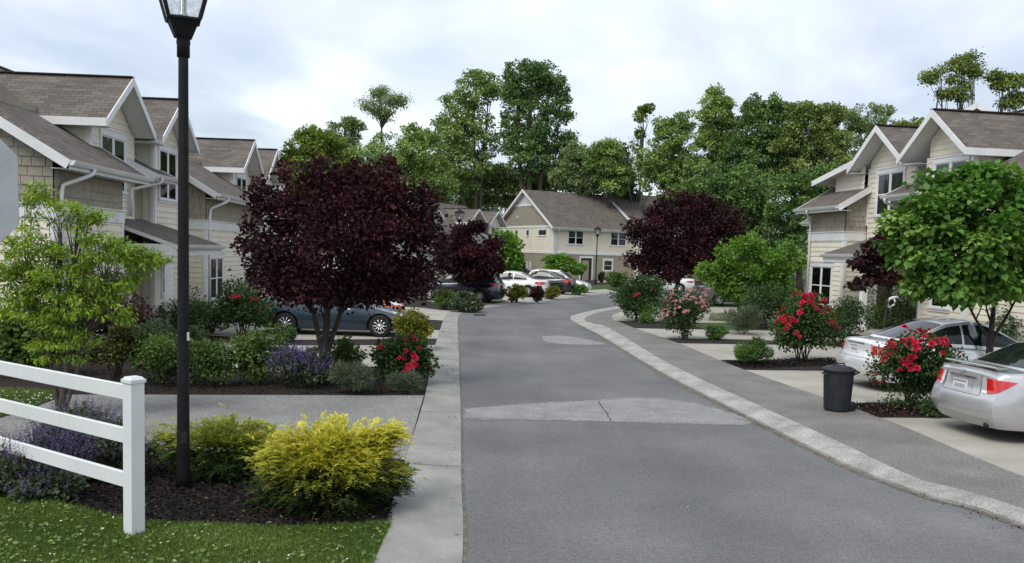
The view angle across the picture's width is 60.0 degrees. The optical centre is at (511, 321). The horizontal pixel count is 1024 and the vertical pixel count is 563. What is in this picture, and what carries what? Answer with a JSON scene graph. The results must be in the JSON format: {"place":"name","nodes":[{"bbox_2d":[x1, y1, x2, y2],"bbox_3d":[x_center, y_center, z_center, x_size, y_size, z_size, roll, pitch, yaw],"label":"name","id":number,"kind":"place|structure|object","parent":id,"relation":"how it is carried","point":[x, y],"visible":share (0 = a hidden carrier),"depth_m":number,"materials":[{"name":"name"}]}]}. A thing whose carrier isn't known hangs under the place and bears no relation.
{"place":"outdoors","nodes":[
{"label":"outdoors","id":0,"kind":"place"},
{"bbox_2d":[0,386,68,417],"bbox_3d":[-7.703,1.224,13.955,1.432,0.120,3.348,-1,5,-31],"label":"grass","id":1,"kind":"structure","parent":0,"point":[25,395],"depth_m":14.46,"materials":[{"name":"green plant"}]},
{"bbox_2d":[0,492,391,562],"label":"lawn","id":2,"kind":"structure","parent":0,"point":[150,538],"depth_m":7.75,"materials":[{"name":"plant"}]},
{"bbox_2d":[0,139,18,242],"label":"traffic sign","id":3,"kind":"object","parent":2,"relation":"on","point":[9,204],"visible":1,"depth_m":4.09,"materials":[{"name":"metal"}]},
{"bbox_2d":[0,394,423,458],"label":"driveway","id":4,"kind":"structure","parent":0,"point":[274,409],"depth_m":14.06,"materials":[{"name":"grey concrete"}]},
{"bbox_2d":[191,342,434,371],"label":"driveway","id":5,"kind":"structure","parent":0,"point":[367,361],"depth_m":22.35,"materials":[{"name":"concrete"}]},
{"bbox_2d":[210,323,439,339],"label":"driveway","id":6,"kind":"structure","parent":0,"point":[306,334],"depth_m":26.31,"materials":[{"name":"concrete"}]},
{"bbox_2d":[253,294,410,336],"bbox_3d":[-5.253,-0.380,26.488,4.782,1.450,2.022,2,5,-1],"label":"sedan","id":7,"kind":"object","parent":6,"relation":"on","point":[378,323],"visible":0.49,"depth_m":25.67,"materials":[{"name":"blue metal"}]},
{"bbox_2d":[0,279,710,529],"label":"ground","id":8,"kind":"structure","parent":0,"point":[7,381],"depth_m":15.77,"materials":[{"name":"brown soil"}]},
{"bbox_2d":[0,303,66,368],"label":"shrub","id":9,"kind":"object","parent":8,"relation":"on","point":[13,337],"visible":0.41,"depth_m":16.26,"materials":[{"name":"green plant"}]},
{"bbox_2d":[0,426,72,497],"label":"catmint plant","id":10,"kind":"object","parent":8,"relation":"on","point":[10,462],"visible":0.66,"depth_m":8.84,"materials":[{"name":"purple plant"}]},
{"bbox_2d":[2,466,89,503],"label":"catmint plant","id":11,"kind":"object","parent":8,"relation":"on","point":[64,485],"visible":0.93,"depth_m":8.73,"materials":[{"name":"purple plant"}]},
{"bbox_2d":[5,405,103,478],"bbox_3d":[-4.913,1.339,9.529,1.139,0.871,0.937,2,5,0],"label":"catmint plant","id":12,"kind":"object","parent":8,"relation":"on","point":[52,432],"visible":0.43,"depth_m":9.42,"materials":[{"name":"purple plant"}]},
{"bbox_2d":[0,361,145,536],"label":"rail fence","id":13,"kind":"object","parent":8,"relation":"on","point":[129,434],"visible":0.96,"depth_m":8.07,"materials":[{"name":"white plastic"}]},
{"bbox_2d":[29,390,122,447],"bbox_3d":[-5.221,1.238,10.688,1.096,0.870,1.055,-2,6,-41],"label":"catmint plant","id":14,"kind":"object","parent":8,"relation":"on","point":[75,411],"visible":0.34,"depth_m":10.64,"materials":[{"name":"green plant"}]},
{"bbox_2d":[0,180,173,410],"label":"young tree","id":15,"kind":"object","parent":8,"relation":"on","point":[105,296],"visible":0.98,"depth_m":12.77,"materials":[{"name":"green plant"}]},
{"bbox_2d":[48,404,157,479],"bbox_3d":[-4.445,1.320,9.691,1.149,0.894,0.883,2,5,0],"label":"catmint plant","id":16,"kind":"object","parent":8,"relation":"on","point":[111,452],"visible":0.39,"depth_m":9.56,"materials":[{"name":"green plant"}]},
{"bbox_2d":[0,66,225,358],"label":"row house","id":17,"kind":"structure","parent":8,"relation":"on","point":[106,143],"depth_m":22.88,"materials":[{"name":"beige"}]},
{"bbox_2d":[99,128,127,197],"bbox_3d":[-10.746,-4.280,23.940,0.085,1.740,1.840,1,5,-3],"label":"window","id":18,"kind":"structure","parent":17,"relation":"in","point":[115,142],"depth_m":24.05,"materials":[{"name":"white glass"}]},
{"bbox_2d":[157,142,177,204],"bbox_3d":[-10.679,-4.563,27.558,0.085,1.790,1.800,1,5,-3],"label":"window","id":19,"kind":"structure","parent":17,"relation":"in","point":[167,155],"depth_m":27.53,"materials":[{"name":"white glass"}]},
{"bbox_2d":[84,322,144,382],"bbox_3d":[-7.205,0.567,16.167,0.953,1.164,1.059,4,5,25],"label":"dwarf maple","id":20,"kind":"object","parent":8,"relation":"on","point":[113,348],"visible":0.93,"depth_m":16.01,"materials":[{"name":"green plant"}]},
{"bbox_2d":[76,291,165,342],"bbox_3d":[-9.002,0.011,20.027,2.106,1.554,1.981,2,5,0],"label":"shrub","id":21,"kind":"object","parent":8,"relation":"on","point":[105,326],"visible":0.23,"depth_m":20.03,"materials":[{"name":"green plant"}]},
{"bbox_2d":[127,331,203,385],"bbox_3d":[-6.317,0.668,16.132,1.346,1.030,1.206,6,6,42],"label":"shrub","id":22,"kind":"object","parent":8,"relation":"on","point":[161,353],"visible":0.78,"depth_m":15.97,"materials":[{"name":"green plant"}]},
{"bbox_2d":[159,0,206,488],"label":"street lamp","id":23,"kind":"object","parent":8,"relation":"on","point":[182,18],"visible":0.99,"depth_m":9.20,"materials":[{"name":"black metal"}]},
{"bbox_2d":[153,285,216,329],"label":"shrub","id":24,"kind":"object","parent":8,"relation":"on","point":[196,317],"visible":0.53,"depth_m":23.41,"materials":[{"name":"green plant"}]},
{"bbox_2d":[0,447,405,527],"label":"bark chips","id":25,"kind":"object","parent":8,"relation":"on","point":[192,497],"visible":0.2,"depth_m":8.86,"materials":[{"name":"brown wood"}]},
{"bbox_2d":[189,338,238,385],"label":"shrub","id":26,"kind":"object","parent":8,"relation":"on","point":[210,364],"visible":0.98,"depth_m":16.09,"materials":[{"name":"green plant"}]},
{"bbox_2d":[145,403,282,483],"bbox_3d":[-3.279,1.399,9.982,1.970,0.960,1.184,2,5,0],"label":"juniper","id":27,"kind":"object","parent":8,"relation":"on","point":[224,436],"visible":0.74,"depth_m":9.84,"materials":[{"name":"green plant"}]},
{"bbox_2d":[189,137,292,310],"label":"row house","id":28,"kind":"structure","parent":8,"relation":"on","point":[221,170],"depth_m":33.13,"materials":[{"name":"beige"}]},
{"bbox_2d":[211,253,223,300],"bbox_3d":[-10.397,-1.569,31.252,0.085,1.730,1.800,1,5,-3],"label":"window","id":29,"kind":"structure","parent":28,"relation":"in","point":[217,260],"depth_m":31.23,"materials":[{"name":"white glass"}]},
{"bbox_2d":[212,275,275,335],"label":"rose bush","id":30,"kind":"object","parent":8,"relation":"on","point":[245,306],"visible":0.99,"depth_m":24.73,"materials":[{"name":"green plant"}]},
{"bbox_2d":[67,368,425,394],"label":"bark chips","id":31,"kind":"object","parent":8,"relation":"on","point":[219,385],"visible":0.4,"depth_m":16.25,"materials":[{"name":"brown wood"}]},
{"bbox_2d":[223,321,292,386],"bbox_3d":[-4.766,0.590,16.629,1.316,1.231,1.413,2,5,0],"label":"shrub","id":32,"kind":"object","parent":8,"relation":"on","point":[249,350],"visible":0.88,"depth_m":16.46,"materials":[{"name":"green plant"}]},
{"bbox_2d":[260,337,334,387],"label":"salvia plant","id":33,"kind":"object","parent":8,"relation":"on","point":[302,364],"visible":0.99,"depth_m":16.26,"materials":[{"name":"purple plant"}]},
{"bbox_2d":[278,123,355,268],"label":"woodland tree","id":34,"kind":"object","parent":8,"relation":"on","point":[322,143],"visible":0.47,"depth_m":58.66,"materials":[{"name":"green plant"}]},
{"bbox_2d":[232,409,428,521],"bbox_3d":[-1.814,1.500,8.857,2.009,1.143,1.509,2,5,0],"label":"juniper","id":35,"kind":"object","parent":8,"relation":"on","point":[306,463],"visible":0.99,"depth_m":8.72,"materials":[{"name":"yellow plant"}]},
{"bbox_2d":[228,148,456,384],"bbox_3d":[-3.148,-1.005,16.624,3.756,4.498,3.224,-1,6,-34],"label":"purple plum tree","id":36,"kind":"object","parent":8,"relation":"on","point":[370,269],"visible":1,"depth_m":16.28,"materials":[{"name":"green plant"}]},
{"bbox_2d":[325,115,367,158],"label":"woodland tree","id":37,"kind":"object","parent":8,"relation":"on","point":[350,125],"visible":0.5,"depth_m":93.22,"materials":[{"name":"green plant"}]},
{"bbox_2d":[329,333,368,371],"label":"shrub","id":38,"kind":"object","parent":8,"relation":"on","point":[347,350],"visible":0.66,"depth_m":17.53,"materials":[{"name":"green plant"}]},
{"bbox_2d":[326,359,377,391],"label":"lavender plant","id":39,"kind":"object","parent":8,"relation":"on","point":[359,376],"visible":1,"depth_m":15.64,"materials":[{"name":"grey plant"}]},
{"bbox_2d":[340,131,418,192],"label":"woodland tree","id":40,"kind":"object","parent":8,"relation":"on","point":[399,154],"visible":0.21,"depth_m":88.30,"materials":[{"name":"green plant"}]},
{"bbox_2d":[352,84,413,148],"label":"woodland tree","id":41,"kind":"object","parent":8,"relation":"on","point":[381,111],"visible":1,"depth_m":97.98,"materials":[{"name":"green plant"}]},
{"bbox_2d":[368,332,439,380],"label":"rose bush","id":42,"kind":"object","parent":8,"relation":"on","point":[404,353],"visible":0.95,"depth_m":16.84,"materials":[{"name":"green plant"}]},
{"bbox_2d":[383,369,426,393],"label":"lavender plant","id":43,"kind":"object","parent":8,"relation":"on","point":[409,380],"visible":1,"depth_m":16.01,"materials":[{"name":"green plant"}]},
{"bbox_2d":[391,307,433,345],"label":"shrub","id":44,"kind":"object","parent":8,"relation":"on","point":[414,322],"visible":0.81,"depth_m":22.62,"materials":[{"name":"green plant"}]},
{"bbox_2d":[395,122,460,202],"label":"woodland tree","id":45,"kind":"object","parent":8,"relation":"on","point":[426,164],"visible":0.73,"depth_m":89.95,"materials":[{"name":"green plant"}]},
{"bbox_2d":[417,199,506,278],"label":"row house","id":46,"kind":"structure","parent":8,"relation":"on","point":[494,219],"depth_m":82.61,"materials":[{"name":"beige"}]},
{"bbox_2d":[423,68,503,209],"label":"woodland tree","id":47,"kind":"object","parent":8,"relation":"on","point":[449,128],"visible":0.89,"depth_m":95.98,"materials":[{"name":"green plant"}]},
{"bbox_2d":[447,290,484,312],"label":"shrub","id":48,"kind":"object","parent":8,"relation":"on","point":[465,301],"visible":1,"depth_m":37.28,"materials":[{"name":"green plant"}]},
{"bbox_2d":[430,217,507,290],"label":"purple plum tree","id":49,"kind":"object","parent":8,"relation":"on","point":[483,262],"visible":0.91,"depth_m":42.15,"materials":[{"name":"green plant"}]},
{"bbox_2d":[439,170,518,215],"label":"woodland tree","id":50,"kind":"object","parent":8,"relation":"on","point":[469,198],"visible":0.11,"depth_m":100.71,"materials":[{"name":"green plant"}]},
{"bbox_2d":[493,228,526,272],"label":"maple","id":51,"kind":"object","parent":8,"relation":"on","point":[514,255],"visible":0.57,"depth_m":55.94,"materials":[{"name":"green plant"}]},
{"bbox_2d":[479,158,579,206],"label":"woodland tree","id":52,"kind":"object","parent":8,"relation":"on","point":[500,177],"visible":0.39,"depth_m":99.14,"materials":[{"name":"green plant"}]},
{"bbox_2d":[496,57,580,190],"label":"woodland tree","id":53,"kind":"object","parent":8,"relation":"on","point":[519,96],"visible":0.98,"depth_m":93.84,"materials":[{"name":"green plant"}]},
{"bbox_2d":[541,252,587,275],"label":"tree","id":54,"kind":"object","parent":8,"relation":"on","point":[564,262],"visible":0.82,"depth_m":63.97,"materials":[{"name":"green plant"}]},
{"bbox_2d":[547,139,605,195],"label":"woodland tree","id":55,"kind":"object","parent":8,"relation":"on","point":[570,174],"visible":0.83,"depth_m":91.34,"materials":[{"name":"green plant"}]},
{"bbox_2d":[582,137,637,208],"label":"woodland tree","id":56,"kind":"object","parent":8,"relation":"on","point":[601,156],"visible":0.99,"depth_m":89.26,"materials":[{"name":"green plant"}]},
{"bbox_2d":[500,189,727,281],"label":"row house","id":57,"kind":"structure","parent":8,"relation":"on","point":[540,224],"depth_m":87.33,"materials":[{"name":"beige"}]},
{"bbox_2d":[631,103,655,201],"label":"thin tree","id":58,"kind":"object","parent":8,"relation":"on","point":[641,111],"visible":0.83,"depth_m":92.53,"materials":[{"name":"green plant"}]},
{"bbox_2d":[636,109,696,243],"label":"woodland tree","id":59,"kind":"object","parent":8,"relation":"on","point":[661,166],"visible":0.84,"depth_m":88.20,"materials":[{"name":"green plant"}]},
{"bbox_2d":[680,82,743,184],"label":"woodland tree","id":60,"kind":"object","parent":8,"relation":"on","point":[718,113],"visible":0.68,"depth_m":86.11,"materials":[{"name":"green plant"}]},
{"bbox_2d":[0,0,1023,256],"label":"sky","id":61,"kind":"structure","parent":0,"point":[262,71],"materials":[{"name":"white"}]},
{"bbox_2d":[426,289,611,303],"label":"driveway","id":62,"kind":"structure","parent":0,"point":[506,297],"depth_m":54.08,"materials":[{"name":"concrete"}]},
{"bbox_2d":[413,273,505,301],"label":"estate car","id":63,"kind":"object","parent":62,"relation":"on","point":[492,289],"visible":0.42,"depth_m":44.03,"materials":[{"name":"black paint"}]},
{"bbox_2d":[500,271,549,296],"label":"coupe","id":64,"kind":"object","parent":62,"relation":"on","point":[510,278],"visible":0.38,"depth_m":50.89,"materials":[{"name":"white paint"}]},
{"bbox_2d":[458,264,806,505],"bbox_3d":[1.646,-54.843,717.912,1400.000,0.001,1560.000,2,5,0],"label":"ground","id":65,"kind":"structure","parent":0,"point":[804,283],"depth_m":111.47,"materials":[{"name":"soil"}]},
{"bbox_2d":[678,161,791,277],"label":"woodland tree","id":66,"kind":"object","parent":65,"relation":"on","point":[748,195],"visible":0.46,"depth_m":76.24,"materials":[{"name":"green plant"}]},
{"bbox_2d":[714,91,799,246],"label":"woodland tree","id":67,"kind":"object","parent":65,"relation":"on","point":[753,144],"visible":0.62,"depth_m":83.83,"materials":[{"name":"green plant"}]},
{"bbox_2d":[570,299,1023,525],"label":"kerb","id":68,"kind":"structure","parent":65,"relation":"on","point":[837,451],"depth_m":12.81,"materials":[{"name":"concrete"}]},
{"bbox_2d":[763,159,843,290],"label":"woodland tree","id":69,"kind":"object","parent":65,"relation":"on","point":[801,191],"visible":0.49,"depth_m":72.82,"materials":[{"name":"green plant"}]},
{"bbox_2d":[766,99,853,176],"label":"woodland tree","id":70,"kind":"object","parent":65,"relation":"on","point":[824,137],"visible":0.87,"depth_m":81.87,"materials":[{"name":"green plant"}]},
{"bbox_2d":[840,102,896,159],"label":"woodland tree","id":71,"kind":"object","parent":65,"relation":"on","point":[855,124],"visible":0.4,"depth_m":88.13,"materials":[{"name":"green plant"}]},
{"bbox_2d":[612,309,667,320],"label":"driveway","id":72,"kind":"structure","parent":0,"point":[618,316],"depth_m":36.07,"materials":[{"name":"concrete"}]},
{"bbox_2d":[607,272,664,320],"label":"rose bush","id":73,"kind":"object","parent":72,"relation":"on","point":[632,296],"visible":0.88,"depth_m":33.88,"materials":[{"name":"green plant"}]},
{"bbox_2d":[458,288,1023,562],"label":"road","id":74,"kind":"structure","parent":0,"point":[803,505],"depth_m":10.20,"materials":[{"name":"grey asphalt"}]},
{"bbox_2d":[374,291,615,562],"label":"sidewalk","id":75,"kind":"structure","parent":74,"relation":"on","point":[431,514],"depth_m":10.22,"materials":[{"name":"concrete"}]},
{"bbox_2d":[463,397,751,425],"bbox_3d":[1.544,1.481,15.221,4.798,0.001,2.950,2,5,0],"label":"road patch","id":76,"kind":"object","parent":74,"relation":"on","point":[652,410],"visible":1,"depth_m":14.82,"materials":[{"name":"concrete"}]},
{"bbox_2d":[458,315,1023,562],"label":"road seam","id":77,"kind":"object","parent":74,"relation":"on","point":[464,559],"visible":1,"depth_m":11.49,"materials":[{"name":"grey concrete"}]},
{"bbox_2d":[636,328,847,340],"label":"driveway","id":78,"kind":"structure","parent":0,"point":[695,333],"depth_m":29.41,"materials":[{"name":"concrete"}]},
{"bbox_2d":[721,303,764,333],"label":"shrub","id":79,"kind":"object","parent":78,"relation":"on","point":[745,319],"visible":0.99,"depth_m":29.51,"materials":[{"name":"green plant"}]},
{"bbox_2d":[680,343,840,360],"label":"driveway","id":80,"kind":"structure","parent":0,"point":[721,351],"depth_m":24.47,"materials":[{"name":"concrete"}]},
{"bbox_2d":[819,295,873,346],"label":"shrub","id":81,"kind":"object","parent":80,"relation":"on","point":[845,311],"visible":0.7,"depth_m":26.27,"materials":[{"name":"green plant"}]},
{"bbox_2d":[623,304,951,417],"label":"ground","id":82,"kind":"structure","parent":0,"point":[703,325],"depth_m":31.99,"materials":[{"name":"soil"}]},
{"bbox_2d":[618,188,754,299],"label":"purple plum tree","id":83,"kind":"object","parent":82,"relation":"on","point":[675,262],"visible":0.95,"depth_m":45.88,"materials":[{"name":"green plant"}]},
{"bbox_2d":[667,338,774,343],"bbox_3d":[6.399,0.588,26.943,3.250,0.001,1.388,1,5,-8],"label":"mulch bed","id":84,"kind":"object","parent":82,"relation":"on","point":[688,340],"visible":0.76,"depth_m":26.93,"materials":[{"name":"brown wood"}]},
{"bbox_2d":[651,285,716,338],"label":"rose bush","id":85,"kind":"object","parent":84,"relation":"on","point":[687,311],"visible":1,"depth_m":27.06,"materials":[{"name":"green plant"}]},
{"bbox_2d":[692,230,806,308],"bbox_3d":[9.405,-1.761,35.003,4.496,3.705,2.703,0,5,-16],"label":"dogwood tree","id":86,"kind":"object","parent":82,"relation":"on","point":[727,279],"visible":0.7,"depth_m":34.67,"materials":[{"name":"green plant"}]},
{"bbox_2d":[735,279,799,328],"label":"shrub","id":87,"kind":"object","parent":82,"relation":"on","point":[762,299],"visible":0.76,"depth_m":32.09,"materials":[{"name":"green plant"}]},
{"bbox_2d":[723,357,836,369],"bbox_3d":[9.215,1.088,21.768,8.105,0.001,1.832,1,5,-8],"label":"mulch bed","id":88,"kind":"object","parent":82,"relation":"on","point":[805,367],"visible":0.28,"depth_m":20.86,"materials":[{"name":"brown wood"}]},
{"bbox_2d":[732,334,774,363],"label":"shrub","id":89,"kind":"object","parent":88,"relation":"on","point":[757,351],"visible":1,"depth_m":21.06,"materials":[{"name":"green plant"}]},
{"bbox_2d":[768,289,848,360],"bbox_3d":[7.475,0.105,22.390,1.974,1.853,1.850,3,5,15],"label":"rose bush","id":90,"kind":"object","parent":88,"relation":"on","point":[796,330],"visible":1,"depth_m":22.08,"materials":[{"name":"green plant"}]},
{"bbox_2d":[843,210,904,329],"bbox_3d":[10.367,-1.198,24.662,2.213,4.293,1.198,2,5,0],"label":"maroon maple","id":91,"kind":"object","parent":82,"relation":"on","point":[866,263],"visible":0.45,"depth_m":24.52,"materials":[{"name":"purple plant"}]},
{"bbox_2d":[866,288,915,328],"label":"shrub","id":92,"kind":"object","parent":82,"relation":"on","point":[878,316],"visible":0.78,"depth_m":28.91,"materials":[{"name":"green plant"}]},
{"bbox_2d":[856,400,949,417],"bbox_3d":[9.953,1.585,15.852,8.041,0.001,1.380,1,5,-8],"label":"mulch bed","id":93,"kind":"object","parent":82,"relation":"on","point":[889,415],"visible":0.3,"depth_m":14.85,"materials":[{"name":"brown wood"}]},
{"bbox_2d":[863,324,970,408],"bbox_3d":[7.115,0.803,15.663,1.749,1.544,1.392,2,5,0],"label":"rose bush","id":94,"kind":"object","parent":93,"relation":"on","point":[909,363],"visible":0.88,"depth_m":15.37,"materials":[{"name":"green plant"}]},
{"bbox_2d":[792,108,1023,341],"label":"row house","id":95,"kind":"structure","parent":82,"relation":"on","point":[866,182],"depth_m":29.88,"materials":[{"name":"beige"}]},
{"bbox_2d":[809,261,833,307],"bbox_3d":[11.589,-1.396,33.311,0.085,1.730,1.800,1,5,-8],"label":"window","id":96,"kind":"structure","parent":95,"relation":"in","point":[821,273],"depth_m":33.20,"materials":[{"name":"white glass"}]},
{"bbox_2d":[873,166,906,218],"bbox_3d":[12.886,-4.400,30.270,0.085,1.740,1.840,1,5,-8],"label":"window","id":97,"kind":"structure","parent":95,"relation":"in","point":[888,179],"depth_m":30.46,"materials":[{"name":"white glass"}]},
{"bbox_2d":[917,47,992,120],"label":"woodland tree","id":98,"kind":"object","parent":82,"relation":"on","point":[960,66],"visible":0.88,"depth_m":56.67,"materials":[{"name":"green plant"}]},
{"bbox_2d":[982,67,1023,111],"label":"woodland tree","id":99,"kind":"object","parent":82,"relation":"on","point":[1003,81],"visible":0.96,"depth_m":56.65,"materials":[{"name":"green plant"}]},
{"bbox_2d":[584,302,1023,508],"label":"walk","id":100,"kind":"structure","parent":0,"point":[913,453],"depth_m":13.73,"materials":[{"name":"grey concrete"}]},
{"bbox_2d":[821,363,859,411],"bbox_3d":[5.598,1.107,15.159,0.683,0.823,0.560,0,5,-20],"label":"dustbin","id":101,"kind":"object","parent":100,"relation":"on","point":[838,380],"visible":1,"depth_m":14.97,"materials":[{"name":"grey plastic"}]},
{"bbox_2d":[747,370,931,402],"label":"driveway","id":102,"kind":"structure","parent":0,"point":[864,390],"depth_m":18.35,"materials":[{"name":"concrete"}]},
{"bbox_2d":[837,316,1016,391],"bbox_3d":[9.187,0.633,18.388,4.636,1.469,1.995,1,5,-9],"label":"coupe","id":103,"kind":"object","parent":102,"relation":"on","point":[967,334],"visible":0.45,"depth_m":17.72,"materials":[{"name":"silver metal"}]},
{"bbox_2d":[870,159,1023,353],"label":"redbud tree","id":104,"kind":"object","parent":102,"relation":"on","point":[942,228],"visible":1,"depth_m":16.85,"materials":[{"name":"green plant"}]},
{"bbox_2d":[883,418,1023,475],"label":"driveway","id":105,"kind":"structure","parent":0,"point":[1004,449],"depth_m":13.12,"materials":[{"name":"concrete"}]},
{"bbox_2d":[931,341,1023,431],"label":"sedan","id":106,"kind":"object","parent":105,"relation":"on","point":[986,390],"visible":1,"depth_m":13.06,"materials":[{"name":"silver metal"}]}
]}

